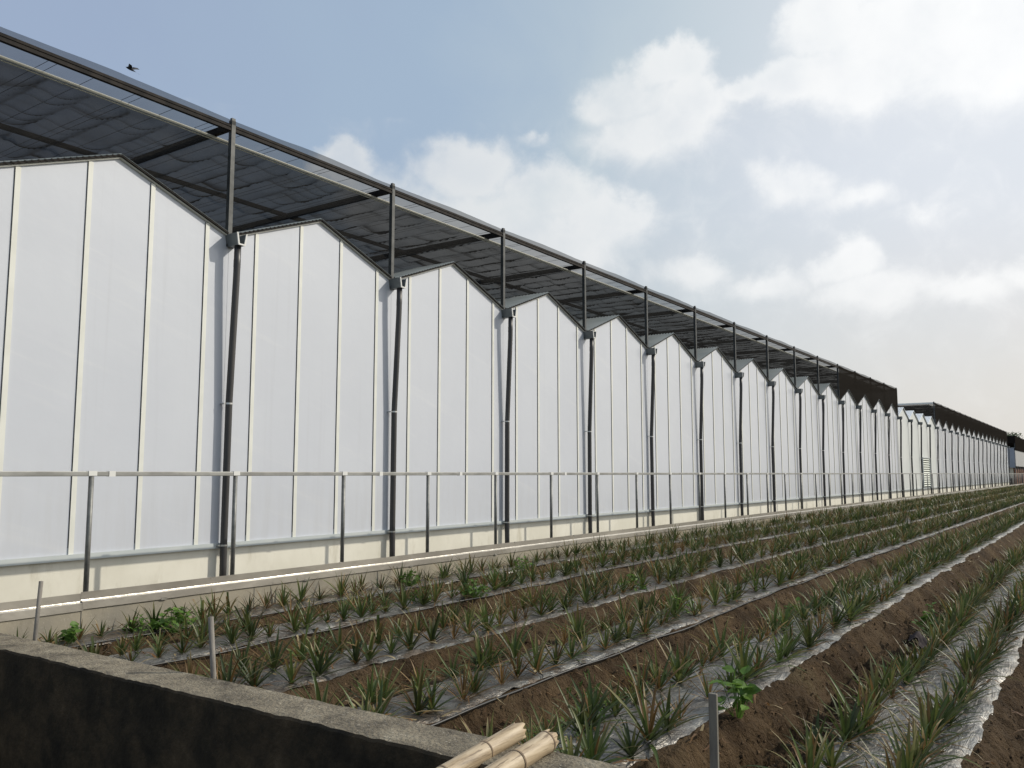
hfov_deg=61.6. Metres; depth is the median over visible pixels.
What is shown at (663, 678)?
pineapple plant
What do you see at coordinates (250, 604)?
pineapple plant
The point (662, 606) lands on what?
pineapple plant
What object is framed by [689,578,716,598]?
pineapple plant
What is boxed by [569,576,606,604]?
pineapple plant
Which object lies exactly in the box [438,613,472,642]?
pineapple plant
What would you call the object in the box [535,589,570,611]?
pineapple plant
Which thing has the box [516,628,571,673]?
pineapple plant
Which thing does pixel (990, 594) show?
pineapple plant
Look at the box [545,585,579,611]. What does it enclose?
pineapple plant
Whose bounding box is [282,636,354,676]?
pineapple plant
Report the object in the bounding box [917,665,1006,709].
pineapple plant
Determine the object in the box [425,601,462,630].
pineapple plant
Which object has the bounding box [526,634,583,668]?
pineapple plant
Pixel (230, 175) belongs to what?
shade canopy
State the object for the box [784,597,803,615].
weed
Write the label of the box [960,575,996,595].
pineapple plant
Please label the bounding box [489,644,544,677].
pineapple plant
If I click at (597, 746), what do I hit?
pineapple plant
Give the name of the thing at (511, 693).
drip hose
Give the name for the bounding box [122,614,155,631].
weed
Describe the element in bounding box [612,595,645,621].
pineapple plant
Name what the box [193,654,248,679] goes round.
pineapple plant
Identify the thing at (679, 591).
pineapple plant
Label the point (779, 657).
pineapple plant
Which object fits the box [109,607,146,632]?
pineapple plant
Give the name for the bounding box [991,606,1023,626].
pineapple plant
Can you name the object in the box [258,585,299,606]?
pineapple plant
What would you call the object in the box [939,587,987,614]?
pineapple plant
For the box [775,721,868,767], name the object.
pineapple plant
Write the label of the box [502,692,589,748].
pineapple plant
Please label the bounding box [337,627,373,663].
pineapple plant
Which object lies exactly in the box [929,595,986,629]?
pineapple plant
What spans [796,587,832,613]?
pineapple plant
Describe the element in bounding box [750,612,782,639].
pineapple plant
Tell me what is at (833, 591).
pineapple plant
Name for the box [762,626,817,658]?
pineapple plant
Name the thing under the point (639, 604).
pineapple plant
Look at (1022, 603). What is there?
pineapple plant
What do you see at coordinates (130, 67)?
bird
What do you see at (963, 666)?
pineapple plant
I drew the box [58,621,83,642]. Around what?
weed
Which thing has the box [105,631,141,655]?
pineapple plant
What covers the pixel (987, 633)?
pineapple plant
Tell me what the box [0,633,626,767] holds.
wall
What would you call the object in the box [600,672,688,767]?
pineapple plant
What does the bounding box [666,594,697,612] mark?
weed
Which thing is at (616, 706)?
pineapple plant
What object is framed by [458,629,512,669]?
pineapple plant
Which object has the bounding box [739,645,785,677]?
pineapple plant
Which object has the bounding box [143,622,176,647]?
pineapple plant
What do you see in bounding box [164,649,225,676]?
pineapple plant
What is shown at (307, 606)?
drip hose
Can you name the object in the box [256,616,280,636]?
pineapple plant
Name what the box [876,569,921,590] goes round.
pineapple plant
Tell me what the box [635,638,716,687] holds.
pineapple plant
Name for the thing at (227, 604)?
pineapple plant
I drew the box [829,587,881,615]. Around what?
pineapple plant
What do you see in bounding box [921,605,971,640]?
pineapple plant
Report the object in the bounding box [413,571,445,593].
pineapple plant
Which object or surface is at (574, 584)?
pineapple plant
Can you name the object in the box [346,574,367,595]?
pineapple plant
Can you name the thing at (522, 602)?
pineapple plant
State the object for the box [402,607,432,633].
pineapple plant
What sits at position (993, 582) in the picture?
pineapple plant
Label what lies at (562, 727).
ground weeds
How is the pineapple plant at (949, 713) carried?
on the mulch film at (1007, 668)
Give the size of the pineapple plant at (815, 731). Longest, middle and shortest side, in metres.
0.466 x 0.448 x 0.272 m
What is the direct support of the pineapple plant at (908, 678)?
on the mulch film at (1007, 668)
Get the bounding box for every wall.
[0,489,989,641]
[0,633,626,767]
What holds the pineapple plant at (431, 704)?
on the mulch film at (518, 682)
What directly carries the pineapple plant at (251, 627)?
on the mulch film at (197, 651)
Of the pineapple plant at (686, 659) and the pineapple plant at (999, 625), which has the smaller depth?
the pineapple plant at (686, 659)
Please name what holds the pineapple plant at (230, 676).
on the mulch film at (281, 684)
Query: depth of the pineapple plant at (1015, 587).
10.14 m
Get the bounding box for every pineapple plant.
[37,626,64,642]
[37,634,74,646]
[74,617,99,639]
[75,641,105,654]
[76,636,124,656]
[91,620,115,636]
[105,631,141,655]
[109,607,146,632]
[115,620,154,652]
[117,646,141,661]
[134,600,178,628]
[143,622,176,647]
[144,636,171,657]
[161,622,207,654]
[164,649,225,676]
[167,600,200,623]
[169,617,204,641]
[174,618,221,647]
[180,598,235,638]
[185,597,220,620]
[192,588,237,618]
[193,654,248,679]
[196,648,272,685]
[204,632,284,676]
[215,611,246,633]
[216,592,245,614]
[216,618,256,644]
[225,652,282,688]
[226,602,276,640]
[226,605,264,630]
[238,594,262,610]
[239,628,303,671]
[252,585,281,608]
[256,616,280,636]
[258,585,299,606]
[266,593,320,623]
[270,651,314,682]
[273,601,312,632]
[278,577,322,601]
[280,624,331,662]
[281,601,331,634]
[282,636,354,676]
[290,670,358,705]
[297,628,348,657]
[298,600,325,619]
[299,641,349,669]
[307,622,366,654]
[309,583,334,599]
[311,601,336,617]
[316,609,336,622]
[322,571,358,596]
[326,592,354,613]
[331,597,360,621]
[333,588,367,609]
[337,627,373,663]
[337,684,412,716]
[340,590,385,618]
[342,662,397,707]
[344,618,379,648]
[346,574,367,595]
[346,627,394,659]
[348,658,410,702]
[350,676,408,717]
[351,584,389,606]
[352,572,378,594]
[356,588,392,613]
[363,615,397,644]
[370,591,397,611]
[374,585,399,603]
[375,633,410,653]
[381,582,425,609]
[383,663,456,714]
[384,616,417,637]
[384,616,436,649]
[391,581,418,601]
[391,670,466,714]
[396,658,451,692]
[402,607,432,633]
[406,612,454,643]
[408,577,448,605]
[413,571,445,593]
[422,576,454,608]
[423,648,476,678]
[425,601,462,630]
[428,652,505,706]
[432,593,470,625]
[436,576,446,594]
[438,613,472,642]
[441,577,463,598]
[441,600,487,637]
[445,658,493,692]
[453,581,476,597]
[454,708,520,736]
[455,631,509,669]
[456,601,479,621]
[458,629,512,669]
[461,594,514,635]
[467,594,499,617]
[478,578,493,591]
[479,610,545,664]
[481,600,519,626]
[487,658,524,684]
[489,595,509,614]
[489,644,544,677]
[490,588,519,611]
[496,707,574,749]
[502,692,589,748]
[503,595,532,626]
[509,589,537,609]
[510,602,539,618]
[513,576,545,607]
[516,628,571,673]
[517,586,565,615]
[526,581,558,603]
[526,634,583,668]
[526,708,629,762]
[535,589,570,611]
[539,680,623,742]
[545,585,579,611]
[547,605,604,640]
[548,625,595,661]
[549,624,579,643]
[551,669,631,730]
[555,706,643,762]
[556,574,583,598]
[560,576,586,595]
[560,612,597,636]
[563,587,583,607]
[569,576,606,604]
[571,571,614,600]
[572,566,603,595]
[575,569,614,589]
[575,625,600,652]
[585,605,620,631]
[590,621,624,649]
[594,680,653,715]
[595,577,621,598]
[597,615,641,643]
[600,608,620,627]
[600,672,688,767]
[602,573,627,594]
[602,649,672,704]
[604,717,666,758]
[605,591,646,624]
[606,570,642,592]
[611,606,657,638]
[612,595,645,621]
[613,675,659,709]
[617,643,688,690]
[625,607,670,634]
[625,683,708,730]
[626,591,657,616]
[626,600,672,632]
[629,586,676,615]
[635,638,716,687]
[648,585,679,609]
[650,606,676,625]
[652,590,695,617]
[653,603,681,622]
[658,580,691,607]
[660,638,717,681]
[663,687,701,720]
[665,579,694,603]
[679,592,714,614]
[681,641,724,667]
[683,666,725,699]
[686,616,754,657]
[689,574,736,606]
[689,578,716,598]
[689,594,711,611]
[693,634,732,661]
[697,579,715,595]
[700,574,724,594]
[703,578,740,603]
[703,634,792,682]
[705,655,755,691]
[710,575,730,588]
[712,577,750,601]
[723,574,760,596]
[727,631,751,654]
[728,624,766,646]
[733,629,779,668]
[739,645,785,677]
[742,722,868,767]
[744,572,771,592]
[745,599,797,636]
[746,620,770,642]
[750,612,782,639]
[758,632,808,671]
[762,596,803,624]
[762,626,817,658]
[763,605,801,630]
[768,624,810,651]
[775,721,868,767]
[779,613,840,648]
[784,592,825,621]
[785,708,860,755]
[790,600,818,616]
[791,617,833,644]
[792,587,840,614]
[792,689,896,750]
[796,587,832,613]
[799,609,842,637]
[800,601,841,629]
[803,584,840,607]
[809,579,849,604]
[810,671,919,734]
[812,599,864,628]
[821,573,862,601]
[824,587,878,621]
[825,574,868,596]
[827,584,872,614]
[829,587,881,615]
[830,566,872,591]
[836,654,926,709]
[837,683,895,718]
[838,690,897,734]
[842,570,875,592]
[847,587,886,610]
[849,580,884,606]
[849,732,950,767]
[850,578,892,606]
[850,736,903,767]
[851,644,922,700]
[856,715,950,767]
[863,704,968,767]
[864,574,908,601]
[870,697,981,767]
[871,635,944,675]
[873,643,938,680]
[874,573,904,594]
[874,648,932,685]
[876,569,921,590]
[878,578,906,599]
[879,675,908,701]
[884,685,983,760]
[889,581,901,595]
[890,680,980,736]
[901,641,953,668]
[905,632,957,659]
[907,671,986,727]
[910,627,959,656]
[911,615,955,650]
[911,673,985,714]
[913,608,968,647]
[914,594,975,625]
[914,612,965,636]
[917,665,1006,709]
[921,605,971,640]
[924,636,1003,682]
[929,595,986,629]
[932,610,966,629]
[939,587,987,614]
[940,667,995,699]
[942,635,1019,680]
[944,578,996,606]
[945,585,991,611]
[945,591,990,619]
[945,592,983,624]
[945,657,991,690]
[949,589,990,607]
[950,622,1020,667]
[950,640,998,671]
[960,567,1009,590]
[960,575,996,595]
[962,580,994,605]
[963,594,1023,632]
[966,608,1019,638]
[966,621,1012,644]
[967,624,1007,650]
[971,585,999,601]
[971,629,1019,662]
[972,617,1018,642]
[973,625,1023,656]
[977,597,1023,634]
[979,577,1001,589]
[988,587,1021,616]
[990,579,1023,601]
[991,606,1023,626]
[995,587,1023,607]
[999,596,1023,620]
[1001,573,1023,596]
[1002,585,1023,602]
[1004,589,1023,613]
[1006,571,1022,591]
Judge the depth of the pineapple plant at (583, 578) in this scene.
11.17 m
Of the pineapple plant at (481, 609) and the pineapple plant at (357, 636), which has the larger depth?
the pineapple plant at (481, 609)
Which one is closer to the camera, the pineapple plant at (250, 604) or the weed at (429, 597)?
the pineapple plant at (250, 604)
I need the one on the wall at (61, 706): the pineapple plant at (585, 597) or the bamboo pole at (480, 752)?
the bamboo pole at (480, 752)
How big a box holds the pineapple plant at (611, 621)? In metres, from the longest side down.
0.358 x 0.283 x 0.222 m
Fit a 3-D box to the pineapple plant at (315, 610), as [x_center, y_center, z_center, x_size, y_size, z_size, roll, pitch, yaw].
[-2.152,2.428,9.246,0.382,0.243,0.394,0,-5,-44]
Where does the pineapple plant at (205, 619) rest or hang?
on the mulch film at (197, 651)
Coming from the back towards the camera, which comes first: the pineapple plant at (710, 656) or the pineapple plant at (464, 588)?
the pineapple plant at (464, 588)
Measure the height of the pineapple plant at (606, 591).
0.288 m
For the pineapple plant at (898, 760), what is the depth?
4.15 m
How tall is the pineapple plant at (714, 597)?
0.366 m
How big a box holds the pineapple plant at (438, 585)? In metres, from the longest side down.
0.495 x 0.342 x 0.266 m
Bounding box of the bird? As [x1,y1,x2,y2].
[126,64,139,74]
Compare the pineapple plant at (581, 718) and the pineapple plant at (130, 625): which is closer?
the pineapple plant at (581, 718)
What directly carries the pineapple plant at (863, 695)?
on the field
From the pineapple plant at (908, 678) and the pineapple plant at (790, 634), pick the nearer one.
the pineapple plant at (908, 678)
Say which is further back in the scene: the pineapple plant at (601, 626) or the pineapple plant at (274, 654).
the pineapple plant at (601, 626)
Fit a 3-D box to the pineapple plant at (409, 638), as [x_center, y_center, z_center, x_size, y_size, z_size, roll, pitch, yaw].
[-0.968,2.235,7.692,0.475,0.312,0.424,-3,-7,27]
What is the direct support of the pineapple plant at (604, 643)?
on the mulch film at (518, 682)
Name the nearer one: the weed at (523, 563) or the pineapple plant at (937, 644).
the pineapple plant at (937, 644)
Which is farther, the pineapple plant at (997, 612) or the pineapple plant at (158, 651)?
the pineapple plant at (997, 612)
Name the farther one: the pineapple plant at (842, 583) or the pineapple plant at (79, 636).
the pineapple plant at (842, 583)
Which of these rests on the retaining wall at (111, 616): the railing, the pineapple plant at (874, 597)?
the railing
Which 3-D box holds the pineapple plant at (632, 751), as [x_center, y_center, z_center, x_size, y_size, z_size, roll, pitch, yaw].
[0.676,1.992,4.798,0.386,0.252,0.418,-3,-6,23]
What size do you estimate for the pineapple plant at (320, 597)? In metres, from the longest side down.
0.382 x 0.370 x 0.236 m
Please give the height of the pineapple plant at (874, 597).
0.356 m
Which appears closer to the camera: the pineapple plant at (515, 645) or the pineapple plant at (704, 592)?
the pineapple plant at (515, 645)
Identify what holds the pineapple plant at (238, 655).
on the mulch film at (281, 684)
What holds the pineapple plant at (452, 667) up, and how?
on the mulch film at (518, 682)
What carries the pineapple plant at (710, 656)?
on the mulch film at (682, 730)
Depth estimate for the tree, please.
148.69 m
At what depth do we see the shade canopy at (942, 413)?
67.86 m
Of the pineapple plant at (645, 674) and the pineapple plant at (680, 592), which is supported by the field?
the pineapple plant at (680, 592)
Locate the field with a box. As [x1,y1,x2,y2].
[57,494,1023,767]
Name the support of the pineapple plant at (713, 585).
on the mulch film at (518, 682)
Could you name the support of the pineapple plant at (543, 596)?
on the mulch film at (281, 684)
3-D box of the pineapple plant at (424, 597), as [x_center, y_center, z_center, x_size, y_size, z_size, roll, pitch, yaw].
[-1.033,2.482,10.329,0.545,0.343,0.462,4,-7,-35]
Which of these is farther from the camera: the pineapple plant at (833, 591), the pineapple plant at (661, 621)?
the pineapple plant at (833, 591)
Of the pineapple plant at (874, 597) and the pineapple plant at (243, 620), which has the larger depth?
the pineapple plant at (874, 597)
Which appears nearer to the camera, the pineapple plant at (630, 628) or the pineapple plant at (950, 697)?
the pineapple plant at (950, 697)
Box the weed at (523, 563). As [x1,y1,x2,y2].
[511,556,532,576]
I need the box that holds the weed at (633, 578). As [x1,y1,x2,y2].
[619,574,646,590]
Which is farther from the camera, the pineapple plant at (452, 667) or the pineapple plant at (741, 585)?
the pineapple plant at (741, 585)
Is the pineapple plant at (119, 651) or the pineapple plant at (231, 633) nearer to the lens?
the pineapple plant at (119, 651)
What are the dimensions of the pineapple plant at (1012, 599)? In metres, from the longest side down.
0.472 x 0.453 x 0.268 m
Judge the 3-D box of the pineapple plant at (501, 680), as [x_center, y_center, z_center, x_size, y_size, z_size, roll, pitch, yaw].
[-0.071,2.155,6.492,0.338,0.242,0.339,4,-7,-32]
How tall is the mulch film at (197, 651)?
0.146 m
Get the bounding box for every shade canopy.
[0,27,897,413]
[898,401,1007,444]
[1007,436,1023,451]
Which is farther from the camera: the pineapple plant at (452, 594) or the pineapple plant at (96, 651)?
the pineapple plant at (452, 594)
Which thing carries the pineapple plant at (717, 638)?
on the mulch film at (682, 730)
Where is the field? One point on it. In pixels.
(687, 752)
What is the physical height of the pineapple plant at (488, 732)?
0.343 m
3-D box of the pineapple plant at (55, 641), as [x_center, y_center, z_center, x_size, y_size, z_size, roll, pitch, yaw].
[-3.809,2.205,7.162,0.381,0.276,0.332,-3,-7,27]
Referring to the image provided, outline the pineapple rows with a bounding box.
[373,484,1023,593]
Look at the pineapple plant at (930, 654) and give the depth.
7.21 m
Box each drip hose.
[69,521,804,647]
[150,515,886,665]
[430,517,982,725]
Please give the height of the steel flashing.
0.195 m
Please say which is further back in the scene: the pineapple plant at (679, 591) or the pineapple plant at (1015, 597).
the pineapple plant at (679, 591)
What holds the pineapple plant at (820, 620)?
on the mulch film at (682, 730)
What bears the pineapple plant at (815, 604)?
on the mulch film at (682, 730)
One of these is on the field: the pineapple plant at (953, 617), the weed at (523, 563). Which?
the weed at (523, 563)
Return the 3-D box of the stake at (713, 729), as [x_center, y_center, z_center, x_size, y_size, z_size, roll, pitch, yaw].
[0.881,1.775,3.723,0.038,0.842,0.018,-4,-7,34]
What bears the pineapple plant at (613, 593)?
on the field
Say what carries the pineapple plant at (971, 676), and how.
on the mulch film at (1007, 668)
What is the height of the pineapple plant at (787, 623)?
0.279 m
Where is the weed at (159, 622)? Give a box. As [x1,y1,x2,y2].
[151,606,196,632]
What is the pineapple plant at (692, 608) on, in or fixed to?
on the mulch film at (518, 682)
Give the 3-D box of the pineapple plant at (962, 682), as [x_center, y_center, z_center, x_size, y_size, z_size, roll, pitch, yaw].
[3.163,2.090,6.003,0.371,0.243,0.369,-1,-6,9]
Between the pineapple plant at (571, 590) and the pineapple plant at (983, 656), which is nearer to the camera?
the pineapple plant at (983, 656)
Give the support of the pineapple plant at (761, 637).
on the mulch film at (682, 730)
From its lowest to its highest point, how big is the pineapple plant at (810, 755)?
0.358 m
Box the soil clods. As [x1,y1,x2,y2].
[73,546,1023,767]
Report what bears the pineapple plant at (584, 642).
on the field
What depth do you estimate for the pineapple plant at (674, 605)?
9.29 m
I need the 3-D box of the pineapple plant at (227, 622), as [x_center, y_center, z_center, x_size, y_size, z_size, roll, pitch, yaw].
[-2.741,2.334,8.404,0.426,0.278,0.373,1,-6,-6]
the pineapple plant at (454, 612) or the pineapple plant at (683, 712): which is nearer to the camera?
the pineapple plant at (683, 712)
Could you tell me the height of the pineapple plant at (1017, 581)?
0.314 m
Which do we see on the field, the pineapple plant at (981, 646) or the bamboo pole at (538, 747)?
the pineapple plant at (981, 646)
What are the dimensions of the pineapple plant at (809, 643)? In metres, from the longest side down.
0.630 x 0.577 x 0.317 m
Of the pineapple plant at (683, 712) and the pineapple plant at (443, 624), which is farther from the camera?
the pineapple plant at (443, 624)
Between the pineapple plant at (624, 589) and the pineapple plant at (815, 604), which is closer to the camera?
the pineapple plant at (815, 604)
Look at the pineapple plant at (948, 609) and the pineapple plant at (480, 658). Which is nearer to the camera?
the pineapple plant at (480, 658)
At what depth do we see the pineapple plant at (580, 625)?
8.32 m
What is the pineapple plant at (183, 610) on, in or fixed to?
on the mulch film at (113, 635)
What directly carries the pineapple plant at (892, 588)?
on the field
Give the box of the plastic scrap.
[905,631,927,648]
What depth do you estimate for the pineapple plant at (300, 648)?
7.21 m
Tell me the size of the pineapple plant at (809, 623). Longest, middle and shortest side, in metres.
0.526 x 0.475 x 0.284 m
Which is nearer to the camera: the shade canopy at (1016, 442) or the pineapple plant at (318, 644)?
the pineapple plant at (318, 644)
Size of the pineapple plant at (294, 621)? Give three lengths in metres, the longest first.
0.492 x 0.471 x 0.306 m
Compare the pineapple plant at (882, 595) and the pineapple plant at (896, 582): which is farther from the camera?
the pineapple plant at (896, 582)
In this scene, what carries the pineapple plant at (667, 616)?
on the mulch film at (518, 682)
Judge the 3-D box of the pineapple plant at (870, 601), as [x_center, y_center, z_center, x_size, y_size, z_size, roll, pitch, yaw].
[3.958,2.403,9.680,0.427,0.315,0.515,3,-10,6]
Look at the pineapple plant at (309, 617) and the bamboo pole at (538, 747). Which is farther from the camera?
the pineapple plant at (309, 617)
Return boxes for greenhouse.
[0,153,903,602]
[897,407,1010,496]
[1007,447,1023,484]
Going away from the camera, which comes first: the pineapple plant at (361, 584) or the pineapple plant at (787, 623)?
the pineapple plant at (787, 623)
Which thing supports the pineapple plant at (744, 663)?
on the mulch film at (682, 730)
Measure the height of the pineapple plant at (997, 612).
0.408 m
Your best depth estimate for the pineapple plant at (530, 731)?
4.78 m
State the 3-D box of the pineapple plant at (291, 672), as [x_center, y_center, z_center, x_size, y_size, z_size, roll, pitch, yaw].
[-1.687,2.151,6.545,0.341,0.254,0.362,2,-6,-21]
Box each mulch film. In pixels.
[41,499,942,647]
[109,490,1019,664]
[233,495,1019,692]
[355,502,1023,723]
[556,520,1023,767]
[805,563,1023,767]
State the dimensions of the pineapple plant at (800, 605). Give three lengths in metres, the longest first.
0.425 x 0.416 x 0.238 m
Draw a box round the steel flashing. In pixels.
[0,483,1023,621]
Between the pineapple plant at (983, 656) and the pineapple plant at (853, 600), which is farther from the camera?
the pineapple plant at (853, 600)
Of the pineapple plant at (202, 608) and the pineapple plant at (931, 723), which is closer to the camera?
the pineapple plant at (931, 723)
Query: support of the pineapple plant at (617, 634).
on the mulch film at (518, 682)
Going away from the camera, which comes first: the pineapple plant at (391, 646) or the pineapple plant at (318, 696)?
the pineapple plant at (318, 696)
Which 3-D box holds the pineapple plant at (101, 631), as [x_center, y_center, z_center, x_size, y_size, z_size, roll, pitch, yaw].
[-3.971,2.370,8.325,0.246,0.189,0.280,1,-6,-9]
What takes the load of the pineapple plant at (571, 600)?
on the mulch film at (281, 684)
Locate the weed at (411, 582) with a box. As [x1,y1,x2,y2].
[399,569,420,586]
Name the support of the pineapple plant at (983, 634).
on the mulch film at (1007, 668)
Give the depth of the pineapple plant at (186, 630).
8.06 m
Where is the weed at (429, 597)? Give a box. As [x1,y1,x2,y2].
[408,587,431,602]
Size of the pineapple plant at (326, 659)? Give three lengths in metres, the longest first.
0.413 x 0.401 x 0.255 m
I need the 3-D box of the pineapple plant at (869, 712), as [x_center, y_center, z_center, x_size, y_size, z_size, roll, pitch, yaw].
[2.150,1.962,5.198,0.637,0.388,0.540,-3,-7,28]
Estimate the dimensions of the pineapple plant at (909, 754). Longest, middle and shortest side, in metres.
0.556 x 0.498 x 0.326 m
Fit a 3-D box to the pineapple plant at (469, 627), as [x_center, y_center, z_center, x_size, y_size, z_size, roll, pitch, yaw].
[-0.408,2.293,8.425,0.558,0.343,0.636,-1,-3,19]
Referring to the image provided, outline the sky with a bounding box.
[0,0,1023,438]
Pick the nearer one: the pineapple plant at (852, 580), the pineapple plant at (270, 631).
the pineapple plant at (270, 631)
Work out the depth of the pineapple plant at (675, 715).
5.31 m
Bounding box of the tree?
[1007,432,1021,447]
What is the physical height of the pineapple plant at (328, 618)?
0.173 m
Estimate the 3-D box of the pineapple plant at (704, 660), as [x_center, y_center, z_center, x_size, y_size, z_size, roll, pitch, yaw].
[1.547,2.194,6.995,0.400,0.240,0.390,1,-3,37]
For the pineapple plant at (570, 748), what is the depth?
4.50 m
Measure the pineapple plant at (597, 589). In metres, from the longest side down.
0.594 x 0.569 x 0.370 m
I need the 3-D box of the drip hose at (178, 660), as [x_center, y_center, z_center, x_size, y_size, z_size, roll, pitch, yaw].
[5.315,3.540,19.081,0.081,0.106,30.081,-4,-7,34]
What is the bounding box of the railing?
[0,471,1023,591]
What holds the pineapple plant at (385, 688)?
on the mulch film at (518, 682)
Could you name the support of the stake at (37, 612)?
on the field
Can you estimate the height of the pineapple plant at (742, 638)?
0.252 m
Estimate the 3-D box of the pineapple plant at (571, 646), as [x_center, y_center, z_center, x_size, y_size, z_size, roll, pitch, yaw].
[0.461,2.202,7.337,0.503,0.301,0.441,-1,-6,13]
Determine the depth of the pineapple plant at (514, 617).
9.03 m
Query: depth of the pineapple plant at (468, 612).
9.05 m
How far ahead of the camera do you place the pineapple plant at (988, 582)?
11.06 m
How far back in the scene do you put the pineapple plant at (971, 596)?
9.68 m
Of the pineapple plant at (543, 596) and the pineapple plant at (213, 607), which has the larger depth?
the pineapple plant at (543, 596)
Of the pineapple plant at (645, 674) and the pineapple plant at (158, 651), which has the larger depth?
the pineapple plant at (158, 651)
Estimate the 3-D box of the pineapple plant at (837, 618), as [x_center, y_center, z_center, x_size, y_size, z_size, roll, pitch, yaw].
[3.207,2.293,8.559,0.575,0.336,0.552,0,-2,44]
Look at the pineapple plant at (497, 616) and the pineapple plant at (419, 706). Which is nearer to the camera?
the pineapple plant at (419, 706)
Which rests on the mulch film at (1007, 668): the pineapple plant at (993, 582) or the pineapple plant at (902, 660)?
the pineapple plant at (902, 660)
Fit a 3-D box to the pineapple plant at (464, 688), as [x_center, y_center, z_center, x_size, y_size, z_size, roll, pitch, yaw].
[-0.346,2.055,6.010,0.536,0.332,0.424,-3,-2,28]
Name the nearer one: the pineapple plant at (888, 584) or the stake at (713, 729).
the stake at (713, 729)
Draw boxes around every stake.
[33,581,42,640]
[208,616,215,678]
[708,693,718,767]
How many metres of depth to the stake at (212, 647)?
5.71 m
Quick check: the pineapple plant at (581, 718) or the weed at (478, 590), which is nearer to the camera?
the pineapple plant at (581, 718)
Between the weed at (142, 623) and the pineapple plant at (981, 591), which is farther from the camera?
the pineapple plant at (981, 591)
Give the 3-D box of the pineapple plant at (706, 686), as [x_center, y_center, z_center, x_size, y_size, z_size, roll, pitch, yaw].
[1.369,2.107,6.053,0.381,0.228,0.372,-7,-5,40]
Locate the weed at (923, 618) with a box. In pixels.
[911,602,944,631]
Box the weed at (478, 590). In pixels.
[455,578,491,597]
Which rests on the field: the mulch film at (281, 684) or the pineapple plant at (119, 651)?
the mulch film at (281, 684)
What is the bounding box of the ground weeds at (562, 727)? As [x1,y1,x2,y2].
[460,664,652,752]
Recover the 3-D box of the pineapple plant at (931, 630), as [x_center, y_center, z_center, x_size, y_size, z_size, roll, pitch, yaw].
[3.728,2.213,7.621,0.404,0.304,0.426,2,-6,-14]
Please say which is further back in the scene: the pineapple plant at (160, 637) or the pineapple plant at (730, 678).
the pineapple plant at (160, 637)
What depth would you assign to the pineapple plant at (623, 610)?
8.92 m
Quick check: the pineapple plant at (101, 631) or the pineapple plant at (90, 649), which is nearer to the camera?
the pineapple plant at (90, 649)
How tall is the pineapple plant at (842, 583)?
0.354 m
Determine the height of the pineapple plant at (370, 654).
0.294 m
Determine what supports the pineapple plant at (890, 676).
on the mulch film at (1007, 668)
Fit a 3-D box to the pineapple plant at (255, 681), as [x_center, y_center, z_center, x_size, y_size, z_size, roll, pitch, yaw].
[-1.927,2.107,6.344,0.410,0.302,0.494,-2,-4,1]
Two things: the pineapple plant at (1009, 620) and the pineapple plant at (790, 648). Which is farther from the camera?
the pineapple plant at (1009, 620)
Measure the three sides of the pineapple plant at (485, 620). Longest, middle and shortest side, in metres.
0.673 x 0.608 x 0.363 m
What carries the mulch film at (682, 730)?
on the field
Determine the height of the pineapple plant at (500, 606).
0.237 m
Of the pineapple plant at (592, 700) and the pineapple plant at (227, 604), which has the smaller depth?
the pineapple plant at (592, 700)
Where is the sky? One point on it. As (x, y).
(840, 182)
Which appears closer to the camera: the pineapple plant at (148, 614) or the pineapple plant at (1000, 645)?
the pineapple plant at (1000, 645)
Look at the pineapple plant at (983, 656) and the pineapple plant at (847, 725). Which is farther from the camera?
the pineapple plant at (983, 656)
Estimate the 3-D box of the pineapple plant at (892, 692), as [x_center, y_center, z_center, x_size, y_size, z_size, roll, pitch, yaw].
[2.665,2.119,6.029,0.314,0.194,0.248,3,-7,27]
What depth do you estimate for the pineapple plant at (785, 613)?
8.83 m
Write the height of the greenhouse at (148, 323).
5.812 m
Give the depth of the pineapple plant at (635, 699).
5.86 m
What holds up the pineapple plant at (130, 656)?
on the mulch film at (197, 651)
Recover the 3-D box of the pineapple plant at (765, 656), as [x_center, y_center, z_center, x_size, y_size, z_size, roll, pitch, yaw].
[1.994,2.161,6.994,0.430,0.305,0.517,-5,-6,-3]
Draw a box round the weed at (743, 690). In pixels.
[709,665,760,718]
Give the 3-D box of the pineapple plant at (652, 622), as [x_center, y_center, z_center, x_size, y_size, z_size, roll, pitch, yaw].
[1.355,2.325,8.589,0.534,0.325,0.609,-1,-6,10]
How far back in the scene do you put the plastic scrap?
6.62 m
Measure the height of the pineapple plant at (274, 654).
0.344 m
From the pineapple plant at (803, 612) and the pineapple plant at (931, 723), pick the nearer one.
the pineapple plant at (931, 723)
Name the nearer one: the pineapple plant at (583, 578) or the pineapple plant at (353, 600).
the pineapple plant at (353, 600)
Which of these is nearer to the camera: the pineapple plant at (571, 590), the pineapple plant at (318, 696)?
the pineapple plant at (318, 696)
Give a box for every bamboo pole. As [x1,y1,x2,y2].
[436,722,525,767]
[485,729,558,767]
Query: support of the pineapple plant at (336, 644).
on the mulch film at (281, 684)
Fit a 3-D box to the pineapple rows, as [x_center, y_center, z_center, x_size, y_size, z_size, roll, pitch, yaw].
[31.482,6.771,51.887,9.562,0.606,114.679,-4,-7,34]
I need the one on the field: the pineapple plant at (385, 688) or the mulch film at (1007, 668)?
the mulch film at (1007, 668)
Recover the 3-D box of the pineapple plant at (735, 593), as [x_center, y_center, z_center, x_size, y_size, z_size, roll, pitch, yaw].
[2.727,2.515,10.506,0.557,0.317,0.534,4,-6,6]

